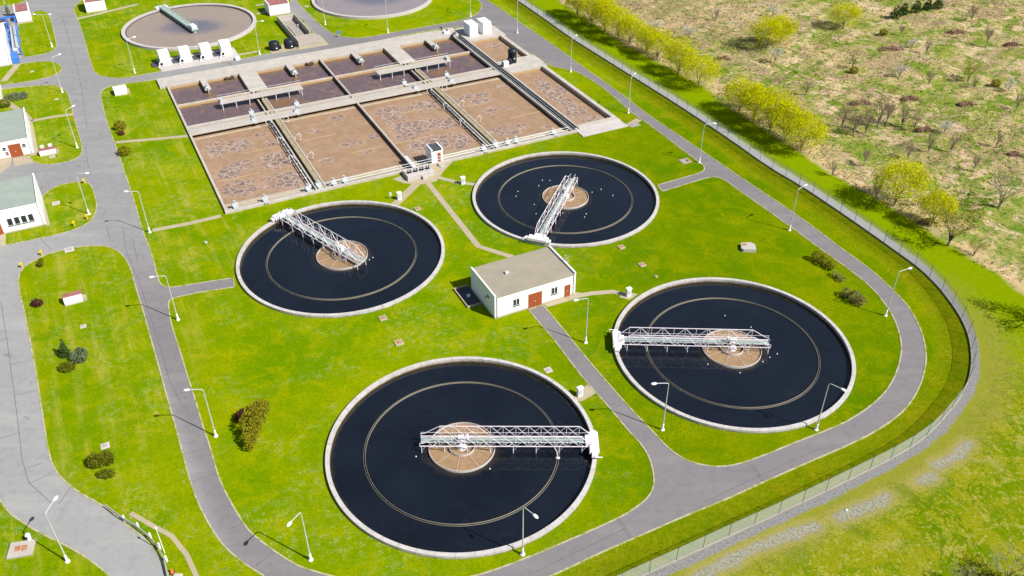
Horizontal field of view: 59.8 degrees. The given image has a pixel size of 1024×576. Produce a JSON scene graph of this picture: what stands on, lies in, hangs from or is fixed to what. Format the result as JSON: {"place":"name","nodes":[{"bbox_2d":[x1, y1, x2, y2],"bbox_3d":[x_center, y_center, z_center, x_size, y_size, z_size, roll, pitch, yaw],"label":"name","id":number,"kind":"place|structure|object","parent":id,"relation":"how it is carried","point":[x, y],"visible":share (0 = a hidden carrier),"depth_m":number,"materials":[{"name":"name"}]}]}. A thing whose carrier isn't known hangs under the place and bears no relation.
{"place":"outdoors","nodes":[
{"label":"outdoors","id":0,"kind":"place"},
{"bbox_2d":[0,3,641,575],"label":"path","id":1,"kind":"structure","parent":0,"point":[406,193],"depth_m":152.71,"materials":[{"name":"concrete"}]},
{"bbox_2d":[268,40,279,50],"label":"round tank","id":2,"kind":"object","parent":1,"relation":"on","point":[274,45],"visible":1,"depth_m":206.97,"materials":[{"name":"plastic"}]},
{"bbox_2d":[283,38,294,48],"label":"round tank","id":3,"kind":"object","parent":1,"relation":"on","point":[289,43],"visible":1,"depth_m":208.04,"materials":[{"name":"plastic"}]},
{"bbox_2d":[0,0,924,575],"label":"road","id":4,"kind":"structure","parent":0,"point":[106,540],"depth_m":114.92,"materials":[{"name":"grey asphalt"}]},
{"bbox_2d":[1,14,922,571],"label":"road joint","id":5,"kind":"object","parent":4,"relation":"on","point":[205,448],"visible":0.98,"depth_m":109.81,"materials":[{"name":"asphalt"}]},
{"bbox_2d":[0,0,1023,575],"bbox_3d":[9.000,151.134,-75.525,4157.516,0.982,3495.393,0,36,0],"label":"ground","id":6,"kind":"structure","parent":0,"point":[944,496],"depth_m":127.08,"materials":[{"name":"green plant"}]},
{"bbox_2d":[0,23,12,66],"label":"machine hall","id":7,"kind":"structure","parent":6,"relation":"on","point":[5,56],"depth_m":199.92,"materials":[{"name":"concrete"}]},
{"bbox_2d":[0,15,22,62],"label":"blue gantry","id":8,"kind":"object","parent":6,"relation":"on","point":[14,41],"visible":1,"depth_m":207.88,"materials":[{"name":"metal"}]},
{"bbox_2d":[4,91,28,100],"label":"juniper","id":9,"kind":"object","parent":6,"relation":"on","point":[14,94],"visible":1,"depth_m":185.68,"materials":[{"name":"green plant"}]},
{"bbox_2d":[0,107,34,159],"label":"workshop building","id":10,"kind":"structure","parent":6,"relation":"on","point":[16,140],"depth_m":165.18,"materials":[{"name":"paint"}]},
{"bbox_2d":[7,143,23,157],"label":"door","id":11,"kind":"structure","parent":10,"relation":"in","point":[15,150],"depth_m":164.23,"materials":[{"name":"orange metal"}]},
{"bbox_2d":[6,539,35,559],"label":"meter chamber","id":12,"kind":"object","parent":6,"relation":"on","point":[24,548],"visible":1,"depth_m":93.48,"materials":[{"name":"concrete"}]},
{"bbox_2d":[13,2,31,22],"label":"gate hut","id":13,"kind":"object","parent":6,"relation":"on","point":[22,12],"visible":1,"depth_m":222.60,"materials":[{"name":"paint"}]},
{"bbox_2d":[0,173,46,234],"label":"office building","id":14,"kind":"structure","parent":6,"relation":"on","point":[21,204],"depth_m":144.16,"materials":[{"name":"paint"}]},
{"bbox_2d":[38,146,59,156],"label":"meter kiosk","id":15,"kind":"object","parent":6,"relation":"on","point":[51,150],"visible":1,"depth_m":165.39,"materials":[{"name":"concrete"}]},
{"bbox_2d":[45,495,69,563],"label":"street lamp","id":16,"kind":"object","parent":6,"relation":"on","point":[67,560],"visible":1,"depth_m":90.06,"materials":[{"name":"metal"}]},
{"bbox_2d":[57,339,71,358],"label":"conifer","id":17,"kind":"object","parent":6,"relation":"on","point":[64,351],"visible":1,"depth_m":118.30,"materials":[{"name":"green plant"}]},
{"bbox_2d":[58,361,75,372],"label":"shrub","id":18,"kind":"object","parent":6,"relation":"on","point":[70,366],"visible":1,"depth_m":116.29,"materials":[{"name":"green plant"}]},
{"bbox_2d":[61,290,86,305],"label":"meter kiosk","id":19,"kind":"object","parent":6,"relation":"on","point":[73,297],"visible":1,"depth_m":128.22,"materials":[{"name":"metal"}]},
{"bbox_2d":[68,346,88,363],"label":"juniper","id":20,"kind":"object","parent":6,"relation":"on","point":[78,354],"visible":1,"depth_m":117.76,"materials":[{"name":"green plant"}]},
{"bbox_2d":[83,0,106,12],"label":"gate hut","id":21,"kind":"object","parent":6,"relation":"on","point":[92,6],"visible":1,"depth_m":228.34,"materials":[{"name":"paint"}]},
{"bbox_2d":[86,449,114,468],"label":"shrub","id":22,"kind":"object","parent":6,"relation":"on","point":[102,459],"visible":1,"depth_m":102.70,"materials":[{"name":"green plant"}]},
{"bbox_2d":[96,468,115,478],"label":"shrub","id":23,"kind":"object","parent":6,"relation":"on","point":[111,473],"visible":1,"depth_m":101.62,"materials":[{"name":"green plant"}]},
{"bbox_2d":[114,119,126,133],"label":"shrub","id":24,"kind":"object","parent":6,"relation":"on","point":[120,122],"visible":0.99,"depth_m":173.21,"materials":[{"name":"green plant"}]},
{"bbox_2d":[112,84,129,95],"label":"meter kiosk","id":25,"kind":"object","parent":6,"relation":"on","point":[119,90],"visible":1,"depth_m":187.24,"materials":[{"name":"metal"}]},
{"bbox_2d":[117,145,130,155],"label":"shrub","id":26,"kind":"object","parent":6,"relation":"on","point":[120,151],"visible":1,"depth_m":164.90,"materials":[{"name":"green plant"}]},
{"bbox_2d":[104,504,168,575],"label":"guard rail","id":27,"kind":"object","parent":6,"relation":"on","point":[148,535],"visible":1,"depth_m":94.85,"materials":[{"name":"metal"}]},
{"bbox_2d":[121,3,256,50],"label":"thickener tank","id":28,"kind":"object","parent":6,"relation":"on","point":[127,25],"visible":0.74,"depth_m":219.35,"materials":[{"name":"concrete"}]},
{"bbox_2d":[154,2,198,32],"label":"scraper bridge","id":29,"kind":"structure","parent":28,"relation":"on","point":[164,8],"depth_m":221.95,"materials":[{"name":"white metal"}]},
{"bbox_2d":[125,6,252,46],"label":"water","id":30,"kind":"structure","parent":28,"relation":"in","point":[213,24],"depth_m":219.46,"materials":[{"name":"liquid"}]},
{"bbox_2d":[156,47,240,71],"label":"press slab","id":31,"kind":"structure","parent":6,"relation":"on","point":[192,63],"depth_m":201.94,"materials":[{"name":"concrete"}]},
{"bbox_2d":[151,48,171,67],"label":"screen hood","id":32,"kind":"object","parent":31,"relation":"on","point":[164,57],"visible":1,"depth_m":199.35,"materials":[{"name":"white plastic"}]},
{"bbox_2d":[171,45,191,64],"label":"screen hood","id":33,"kind":"object","parent":31,"relation":"on","point":[184,53],"visible":1,"depth_m":201.00,"materials":[{"name":"white plastic"}]},
{"bbox_2d":[192,42,212,60],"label":"screen hood","id":34,"kind":"object","parent":31,"relation":"on","point":[205,50],"visible":1,"depth_m":202.66,"materials":[{"name":"white plastic"}]},
{"bbox_2d":[212,39,231,57],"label":"screen hood","id":35,"kind":"object","parent":31,"relation":"on","point":[225,49],"visible":0.99,"depth_m":204.33,"materials":[{"name":"white plastic"}]},
{"bbox_2d":[183,389,217,437],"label":"street lamp","id":36,"kind":"object","parent":6,"relation":"on","point":[214,430],"visible":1,"depth_m":104.75,"materials":[{"name":"metal"}]},
{"bbox_2d":[238,398,270,451],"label":"shrub","id":37,"kind":"object","parent":6,"relation":"on","point":[254,411],"visible":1,"depth_m":106.44,"materials":[{"name":"green plant"}]},
{"bbox_2d":[264,0,289,16],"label":"gate hut","id":38,"kind":"object","parent":6,"relation":"on","point":[276,7],"visible":0.92,"depth_m":226.65,"materials":[{"name":"paint"}]},
{"bbox_2d":[277,13,321,47],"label":"open sump","id":39,"kind":"object","parent":6,"relation":"on","point":[295,27],"visible":1,"depth_m":216.62,"materials":[{"name":"concrete"}]},
{"bbox_2d":[287,512,312,561],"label":"street lamp","id":40,"kind":"object","parent":6,"relation":"on","point":[289,523],"visible":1,"depth_m":90.11,"materials":[{"name":"metal"}]},
{"bbox_2d":[236,200,444,317],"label":"clarifier tank","id":41,"kind":"object","parent":6,"relation":"on","point":[327,258],"visible":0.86,"depth_m":137.81,"materials":[{"name":"concrete"}]},
{"bbox_2d":[270,208,365,269],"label":"scraper bridge","id":42,"kind":"structure","parent":41,"relation":"on","point":[285,213],"depth_m":141.01,"materials":[{"name":"white paint"}]},
{"bbox_2d":[240,205,441,313],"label":"water","id":43,"kind":"structure","parent":41,"relation":"in","point":[294,266],"depth_m":137.36,"materials":[{"name":"black liquid"}]},
{"bbox_2d":[312,0,431,19],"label":"thickener tank","id":44,"kind":"object","parent":6,"relation":"on","point":[418,8],"visible":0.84,"depth_m":226.50,"materials":[{"name":"concrete"}]},
{"bbox_2d":[315,0,426,15],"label":"water","id":45,"kind":"structure","parent":44,"relation":"in","point":[363,7],"depth_m":232.01,"materials":[{"name":"liquid"}]},
{"bbox_2d":[156,24,627,213],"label":"aeration basin","id":46,"kind":"object","parent":6,"relation":"on","point":[251,79],"visible":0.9,"depth_m":186.16,"materials":[{"name":"concrete"}]},
{"bbox_2d":[217,80,302,110],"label":"access platform","id":47,"kind":"structure","parent":46,"relation":"on","point":[247,97],"depth_m":184.97,"materials":[{"name":"concrete"}]},
{"bbox_2d":[269,122,311,186],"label":"pipe","id":48,"kind":"object","parent":46,"relation":"attached to","point":[288,151],"visible":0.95,"depth_m":164.43,"materials":[{"name":"metal"}]},
{"bbox_2d":[170,39,487,125],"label":"water","id":49,"kind":"structure","parent":46,"relation":"in","point":[214,111],"depth_m":194.19,"materials":[{"name":"liquid"}]},
{"bbox_2d":[192,75,564,203],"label":"water","id":50,"kind":"structure","parent":46,"relation":"in","point":[224,157],"depth_m":172.71,"materials":[{"name":"brown liquid"}]},
{"bbox_2d":[375,53,450,80],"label":"access platform","id":51,"kind":"structure","parent":46,"relation":"on","point":[446,59],"depth_m":197.56,"materials":[{"name":"concrete"}]},
{"bbox_2d":[426,142,444,167],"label":"pump hut","id":52,"kind":"object","parent":46,"relation":"on","point":[433,150],"visible":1,"depth_m":161.93,"materials":[{"name":"concrete"}]},
{"bbox_2d":[463,19,477,36],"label":"equipment kiosk","id":53,"kind":"object","parent":46,"relation":"on","point":[470,27],"visible":1,"depth_m":213.26,"materials":[{"name":"white plastic"}]},
{"bbox_2d":[476,17,490,34],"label":"equipment kiosk","id":54,"kind":"object","parent":46,"relation":"on","point":[484,25],"visible":0.98,"depth_m":214.42,"materials":[{"name":"white plastic"}]},
{"bbox_2d":[507,47,516,64],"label":"dosing tank","id":55,"kind":"object","parent":46,"relation":"on","point":[512,56],"visible":0.99,"depth_m":199.13,"materials":[{"name":"plastic"}]},
{"bbox_2d":[474,39,606,124],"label":"water","id":56,"kind":"structure","parent":46,"relation":"in","point":[569,104],"depth_m":190.32,"materials":[{"name":"liquid"}]},
{"bbox_2d":[402,164,433,180],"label":"valve chamber","id":57,"kind":"object","parent":6,"relation":"on","point":[423,172],"visible":1,"depth_m":158.35,"materials":[{"name":"concrete"}]},
{"bbox_2d":[325,356,596,558],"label":"clarifier tank","id":58,"kind":"object","parent":6,"relation":"on","point":[457,459],"visible":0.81,"depth_m":104.70,"materials":[{"name":"concrete"}]},
{"bbox_2d":[330,362,591,552],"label":"water","id":59,"kind":"structure","parent":58,"relation":"in","point":[422,485],"depth_m":103.85,"materials":[{"name":"black liquid"}]},
{"bbox_2d":[419,426,602,458],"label":"scraper bridge","id":60,"kind":"structure","parent":58,"relation":"on","point":[590,441],"depth_m":104.82,"materials":[{"name":"white paint"}]},
{"bbox_2d":[0,0,926,575],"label":"kerb","id":61,"kind":"structure","parent":6,"relation":"on","point":[528,310],"depth_m":113.18,"materials":[{"name":"concrete"}]},
{"bbox_2d":[453,284,481,307],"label":"pump pit","id":62,"kind":"object","parent":6,"relation":"on","point":[467,296],"visible":1,"depth_m":129.73,"materials":[{"name":"concrete"}]},
{"bbox_2d":[471,245,575,318],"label":"service building","id":63,"kind":"structure","parent":6,"relation":"on","point":[515,284],"depth_m":127.87,"materials":[{"name":"white paint"}]},
{"bbox_2d":[528,291,541,307],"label":"door","id":64,"kind":"structure","parent":63,"relation":"in","point":[535,299],"depth_m":127.19,"materials":[{"name":"orange"}]},
{"bbox_2d":[520,507,537,556],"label":"street lamp","id":65,"kind":"object","parent":6,"relation":"on","point":[522,553],"visible":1,"depth_m":90.98,"materials":[{"name":"metal"}]},
{"bbox_2d":[472,151,658,247],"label":"clarifier tank","id":66,"kind":"object","parent":6,"relation":"on","point":[578,197],"visible":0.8,"depth_m":153.12,"materials":[{"name":"concrete"}]},
{"bbox_2d":[522,175,577,243],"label":"scraper bridge","id":67,"kind":"structure","parent":66,"relation":"on","point":[541,237],"depth_m":145.73,"materials":[{"name":"white paint"}]},
{"bbox_2d":[475,155,655,243],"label":"water","id":68,"kind":"structure","parent":66,"relation":"in","point":[602,207],"depth_m":152.81,"materials":[{"name":"black liquid"}]},
{"bbox_2d":[564,0,590,17],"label":"willow tree","id":69,"kind":"object","parent":6,"relation":"on","point":[572,3],"visible":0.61,"depth_m":222.90,"materials":[{"name":"green plant"}]},
{"bbox_2d":[569,0,613,25],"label":"willow tree","id":70,"kind":"object","parent":6,"relation":"on","point":[582,3],"visible":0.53,"depth_m":217.99,"materials":[{"name":"yellow plant"}]},
{"bbox_2d":[586,0,627,31],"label":"willow tree","id":71,"kind":"object","parent":6,"relation":"on","point":[601,6],"visible":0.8,"depth_m":213.46,"materials":[{"name":"yellow plant"}]},
{"bbox_2d":[594,4,641,40],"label":"willow tree","id":72,"kind":"object","parent":6,"relation":"on","point":[607,20],"visible":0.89,"depth_m":209.85,"materials":[{"name":"yellow plant"}]},
{"bbox_2d":[615,14,647,44],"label":"willow tree","id":73,"kind":"object","parent":6,"relation":"on","point":[633,25],"visible":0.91,"depth_m":207.10,"materials":[{"name":"yellow plant"}]},
{"bbox_2d":[634,23,661,53],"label":"willow tree","id":74,"kind":"object","parent":6,"relation":"on","point":[652,31],"visible":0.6,"depth_m":203.35,"materials":[{"name":"yellow plant"}]},
{"bbox_2d":[638,27,677,61],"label":"willow tree","id":75,"kind":"object","parent":6,"relation":"on","point":[664,38],"visible":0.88,"depth_m":200.36,"materials":[{"name":"yellow plant"}]},
{"bbox_2d":[662,36,701,74],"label":"willow tree","id":76,"kind":"object","parent":6,"relation":"on","point":[686,51],"visible":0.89,"depth_m":192.44,"materials":[{"name":"yellow plant"}]},
{"bbox_2d":[673,51,726,88],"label":"willow tree","id":77,"kind":"object","parent":6,"relation":"on","point":[700,65],"visible":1,"depth_m":186.90,"materials":[{"name":"yellow plant"}]},
{"bbox_2d":[614,277,855,433],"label":"clarifier tank","id":78,"kind":"object","parent":6,"relation":"on","point":[738,356],"visible":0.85,"depth_m":119.33,"materials":[{"name":"concrete"}]},
{"bbox_2d":[609,327,770,353],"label":"scraper bridge","id":79,"kind":"structure","parent":78,"relation":"on","point":[619,340],"depth_m":119.73,"materials":[{"name":"white paint"}]},
{"bbox_2d":[618,282,850,427],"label":"water","id":80,"kind":"structure","parent":78,"relation":"in","point":[789,371],"depth_m":118.69,"materials":[{"name":"black liquid"}]},
{"bbox_2d":[722,74,760,113],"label":"willow tree","id":81,"kind":"object","parent":6,"relation":"on","point":[736,86],"visible":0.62,"depth_m":177.10,"materials":[{"name":"yellow plant"}]},
{"bbox_2d":[516,0,978,575],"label":"wire fence","id":82,"kind":"object","parent":6,"relation":"on","point":[862,228],"visible":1,"depth_m":122.04,"materials":[{"name":"metal"}]},
{"bbox_2d":[740,242,755,251],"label":"chamber cover","id":83,"kind":"object","parent":6,"relation":"on","point":[747,246],"visible":1,"depth_m":139.46,"materials":[{"name":"concrete"}]},
{"bbox_2d":[735,81,776,122],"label":"willow tree","id":84,"kind":"object","parent":6,"relation":"on","point":[746,98],"visible":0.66,"depth_m":173.00,"materials":[{"name":"yellow plant"}]},
{"bbox_2d":[742,13,790,49],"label":"willow tree","id":85,"kind":"object","parent":6,"relation":"on","point":[778,28],"visible":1,"depth_m":205.21,"materials":[{"name":"yellow plant"}]},
{"bbox_2d":[738,84,804,136],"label":"willow tree","id":86,"kind":"object","parent":6,"relation":"on","point":[760,109],"visible":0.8,"depth_m":169.66,"materials":[{"name":"yellow plant"}]},
{"bbox_2d":[765,13,801,43],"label":"willow tree","id":87,"kind":"object","parent":6,"relation":"on","point":[794,26],"visible":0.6,"depth_m":207.12,"materials":[{"name":"yellow plant"}]},
{"bbox_2d":[765,96,815,140],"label":"willow tree","id":88,"kind":"object","parent":6,"relation":"on","point":[790,106],"visible":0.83,"depth_m":166.42,"materials":[{"name":"yellow plant"}]},
{"bbox_2d":[561,0,1023,288],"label":"dry grass","id":89,"kind":"structure","parent":6,"relation":"on","point":[857,109],"depth_m":197.44,"materials":[{"name":"plant"}]},
{"bbox_2d":[563,0,1023,274],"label":"green undergrowth","id":90,"kind":"object","parent":6,"relation":"on","point":[854,94],"visible":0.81,"depth_m":193.13,"materials":[{"name":"green plant"}]},
{"bbox_2d":[581,0,1023,286],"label":"dead undergrowth","id":91,"kind":"object","parent":6,"relation":"on","point":[853,117],"visible":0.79,"depth_m":187.62,"materials":[{"name":"plant"}]},
{"bbox_2d":[776,108,835,152],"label":"willow tree","id":92,"kind":"object","parent":6,"relation":"on","point":[815,131],"visible":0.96,"depth_m":163.07,"materials":[{"name":"yellow plant"}]},
{"bbox_2d":[811,250,836,270],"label":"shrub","id":93,"kind":"object","parent":6,"relation":"on","point":[831,267],"visible":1,"depth_m":135.69,"materials":[{"name":"green plant"}]},
{"bbox_2d":[838,100,853,127],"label":"bare tree","id":94,"kind":"object","parent":6,"relation":"on","point":[845,115],"visible":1,"depth_m":172.66,"materials":[{"name":"brown plant"}]},
{"bbox_2d":[827,0,865,28],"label":"willow tree","id":95,"kind":"object","parent":6,"relation":"on","point":[853,11],"visible":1,"depth_m":216.55,"materials":[{"name":"yellow plant"}]},
{"bbox_2d":[840,286,866,305],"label":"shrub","id":96,"kind":"object","parent":6,"relation":"on","point":[857,299],"visible":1,"depth_m":128.41,"materials":[{"name":"green plant"}]},
{"bbox_2d":[850,107,864,135],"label":"bare tree","id":97,"kind":"object","parent":6,"relation":"on","point":[857,121],"visible":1,"depth_m":169.82,"materials":[{"name":"brown plant"}]},
{"bbox_2d":[861,107,877,133],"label":"bare tree","id":98,"kind":"object","parent":6,"relation":"on","point":[868,121],"visible":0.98,"depth_m":170.98,"materials":[{"name":"brown plant"}]},
{"bbox_2d":[874,94,894,126],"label":"bare tree","id":99,"kind":"object","parent":6,"relation":"on","point":[880,102],"visible":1,"depth_m":172.76,"materials":[{"name":"brown plant"}]},
{"bbox_2d":[869,153,936,207],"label":"willow tree","id":100,"kind":"object","parent":6,"relation":"on","point":[890,173],"visible":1,"depth_m":146.63,"materials":[{"name":"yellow plant"}]},
{"bbox_2d":[897,101,914,126],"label":"bare tree","id":101,"kind":"object","parent":6,"relation":"on","point":[903,119],"visible":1,"depth_m":173.39,"materials":[{"name":"brown plant"}]},
{"bbox_2d":[910,184,959,227],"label":"willow tree","id":102,"kind":"object","parent":6,"relation":"on","point":[950,201],"visible":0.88,"depth_m":142.57,"materials":[{"name":"yellow plant"}]},
{"bbox_2d":[934,203,988,245],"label":"leafing tree","id":103,"kind":"object","parent":6,"relation":"on","point":[953,220],"visible":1,"depth_m":137.25,"materials":[{"name":"green plant"}]},
{"bbox_2d":[959,58,982,81],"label":"leafing tree","id":104,"kind":"object","parent":6,"relation":"on","point":[969,68],"visible":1,"depth_m":192.31,"materials":[{"name":"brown plant"}]},
{"bbox_2d":[968,236,991,255],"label":"leafing tree","id":105,"kind":"object","parent":6,"relation":"on","point":[975,247],"visible":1,"depth_m":137.46,"materials":[{"name":"brown plant"}]},
{"bbox_2d":[963,560,1000,575],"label":"shrub","id":106,"kind":"object","parent":6,"relation":"on","point":[983,571],"visible":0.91,"depth_m":91.26,"materials":[{"name":"green plant"}]},
{"bbox_2d":[985,161,1023,208],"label":"bare tree","id":107,"kind":"object","parent":6,"relation":"on","point":[1000,194],"visible":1,"depth_m":147.58,"materials":[{"name":"brown plant"}]},
{"bbox_2d":[985,536,1023,575],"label":"bare tree","id":108,"kind":"object","parent":6,"relation":"on","point":[1015,560],"visible":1,"depth_m":89.85,"materials":[{"name":"brown plant"}]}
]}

